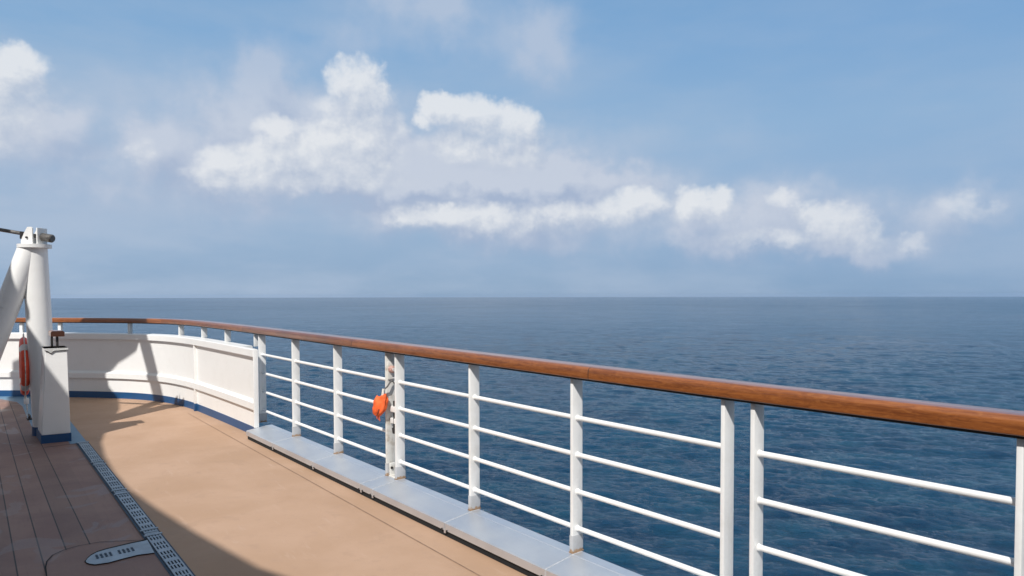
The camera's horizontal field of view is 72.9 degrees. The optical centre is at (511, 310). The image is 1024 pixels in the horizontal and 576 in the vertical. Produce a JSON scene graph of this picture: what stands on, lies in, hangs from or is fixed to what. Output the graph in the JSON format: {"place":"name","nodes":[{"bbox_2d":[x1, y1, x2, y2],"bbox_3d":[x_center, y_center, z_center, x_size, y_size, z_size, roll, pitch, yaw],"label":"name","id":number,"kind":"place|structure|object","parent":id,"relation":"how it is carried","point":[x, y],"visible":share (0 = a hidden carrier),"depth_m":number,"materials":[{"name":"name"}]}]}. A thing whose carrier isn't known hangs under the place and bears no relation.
{"place":"outdoors","nodes":[
{"label":"outdoors","id":0,"kind":"place"},
{"bbox_2d":[69,397,526,575],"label":"deck","id":1,"kind":"structure","parent":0,"point":[210,500],"depth_m":5.41,"materials":[{"name":"beige"}]},
{"bbox_2d":[0,399,143,575],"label":"plank deck","id":2,"kind":"structure","parent":1,"relation":"on","point":[55,498],"depth_m":5.53,"materials":[{"name":"brown wood"}]},
{"bbox_2d":[0,227,54,435],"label":"gantry","id":3,"kind":"object","parent":2,"relation":"on","point":[27,279],"visible":0.88,"depth_m":8.02,"materials":[{"name":"white metal"}]},
{"bbox_2d":[19,333,29,398],"bbox_3d":[-5.828,0.666,8.284,0.090,0.790,0.791,-1,2,-37],"label":"lifebuoy","id":4,"kind":"object","parent":3,"relation":"hanging from","point":[24,380],"visible":0.95,"depth_m":8.06,"materials":[{"name":"orange plastic"}]},
{"bbox_2d":[24,395,28,415],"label":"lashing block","id":5,"kind":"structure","parent":4,"relation":"hanging from","point":[26,401],"depth_m":9.06,"materials":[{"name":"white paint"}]},
{"bbox_2d":[0,396,85,443],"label":"waterway","id":6,"kind":"object","parent":2,"relation":"on","point":[76,436],"visible":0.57,"depth_m":9.60,"materials":[{"name":"blue paint"}]},
{"bbox_2d":[36,346,71,443],"bbox_3d":[-5.260,0.940,7.931,0.279,1.052,0.648,-2,2,-39],"label":"pedestal","id":7,"kind":"object","parent":6,"relation":"on","point":[54,418],"visible":0.99,"depth_m":7.73,"materials":[{"name":"white paint"}]},
{"bbox_2d":[48,330,64,347],"bbox_3d":[-5.143,0.322,7.831,0.130,0.189,0.230,-2,2,-39],"label":"stub handrail","id":8,"kind":"object","parent":7,"relation":"on","point":[55,333],"visible":1,"depth_m":7.78,"materials":[{"name":"brown wood"}]},
{"bbox_2d":[46,541,169,575],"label":"deck panel","id":9,"kind":"structure","parent":2,"relation":"on","point":[70,562],"depth_m":4.26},
{"bbox_2d":[45,540,133,575],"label":"deck joint","id":10,"kind":"object","parent":9,"relation":"on","point":[72,547],"visible":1,"depth_m":4.48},
{"bbox_2d":[85,539,153,564],"bbox_3d":[-2.529,1.552,4.460,0.388,0.008,0.318,-1,2,-38],"label":"branch drain","id":11,"kind":"object","parent":9,"relation":"on","point":[119,552],"visible":1,"depth_m":4.45,"materials":[{"name":"grey metal"}]},
{"bbox_2d":[0,323,258,431],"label":"bulwark","id":12,"kind":"object","parent":1,"relation":"on","point":[213,378],"visible":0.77,"depth_m":10.45,"materials":[{"name":"white paint"}]},
{"bbox_2d":[15,317,1023,438],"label":"handrail","id":13,"kind":"object","parent":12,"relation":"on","point":[984,420],"visible":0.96,"depth_m":3.36,"materials":[{"name":"brown wood"}]},
{"bbox_2d":[76,441,195,575],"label":"deck drain","id":14,"kind":"object","parent":1,"relation":"on","point":[171,560],"visible":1,"depth_m":5.12,"materials":[{"name":"grey metal"}]},
{"bbox_2d":[188,413,480,575],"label":"deck seam","id":15,"kind":"object","parent":1,"relation":"on","point":[359,508],"visible":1,"depth_m":5.21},
{"bbox_2d":[246,425,642,575],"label":"coaming","id":16,"kind":"object","parent":1,"relation":"on","point":[525,551],"visible":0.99,"depth_m":4.91,"materials":[{"name":"metal"}]},
{"bbox_2d":[258,335,394,475],"bbox_3d":[-1.989,0.831,7.021,0.096,1.051,3.064,-2,2,-39],"label":"railing section","id":17,"kind":"object","parent":16,"relation":"on","point":[339,417],"visible":0.92,"depth_m":6.63,"materials":[{"name":"white paint"}]},
{"bbox_2d":[372,380,394,420],"bbox_3d":[-1.062,0.754,5.774,0.198,0.332,0.098,-1,2,-17],"label":"canvas pouch","id":18,"kind":"object","parent":17,"relation":"attached to","point":[380,405],"visible":1,"depth_m":5.74,"materials":[{"name":"orange fabric"}]},
{"bbox_2d":[387,361,394,381],"bbox_3d":[-0.979,0.518,5.779,0.060,0.177,0.131,-2,2,-39],"label":"gate latch","id":19,"kind":"object","parent":17,"relation":"attached to","point":[391,369],"visible":0.78,"depth_m":5.81,"materials":[{"name":"white paint"}]},
{"bbox_2d":[389,462,394,477],"bbox_3d":[-0.981,1.337,5.809,0.070,0.109,0.114,-2,2,-39],"label":"gate bracket","id":20,"kind":"object","parent":16,"relation":"on","point":[392,469],"visible":0.76,"depth_m":5.83,"materials":[{"name":"white metal"}]},
{"bbox_2d":[394,354,733,575],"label":"railing section","id":21,"kind":"object","parent":16,"relation":"on","point":[725,491],"visible":0.95,"depth_m":4.11,"materials":[{"name":"white paint"}]},
{"bbox_2d":[390,401,394,433],"bbox_3d":[-0.982,0.889,5.785,0.054,0.270,0.116,-2,2,-44],"label":"post coupling","id":22,"kind":"object","parent":21,"relation":"attached to","point":[392,409],"visible":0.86,"depth_m":5.78,"materials":[{"name":"white paint"}]},
{"bbox_2d":[749,404,1023,575],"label":"railing section","id":23,"kind":"object","parent":16,"relation":"on","point":[758,501],"visible":0.85,"depth_m":2.93,"materials":[{"name":"white paint"}]},
{"bbox_2d":[0,0,1023,297],"label":"sky","id":24,"kind":"structure","parent":0,"point":[165,148],"materials":[{"name":"blue"}]},
{"bbox_2d":[12,297,1023,575],"bbox_3d":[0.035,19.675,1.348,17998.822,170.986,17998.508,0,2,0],"label":"sea","id":25,"kind":"structure","parent":0,"point":[954,349],"depth_m":124.37,"materials":[{"name":"liquid"}]}
]}

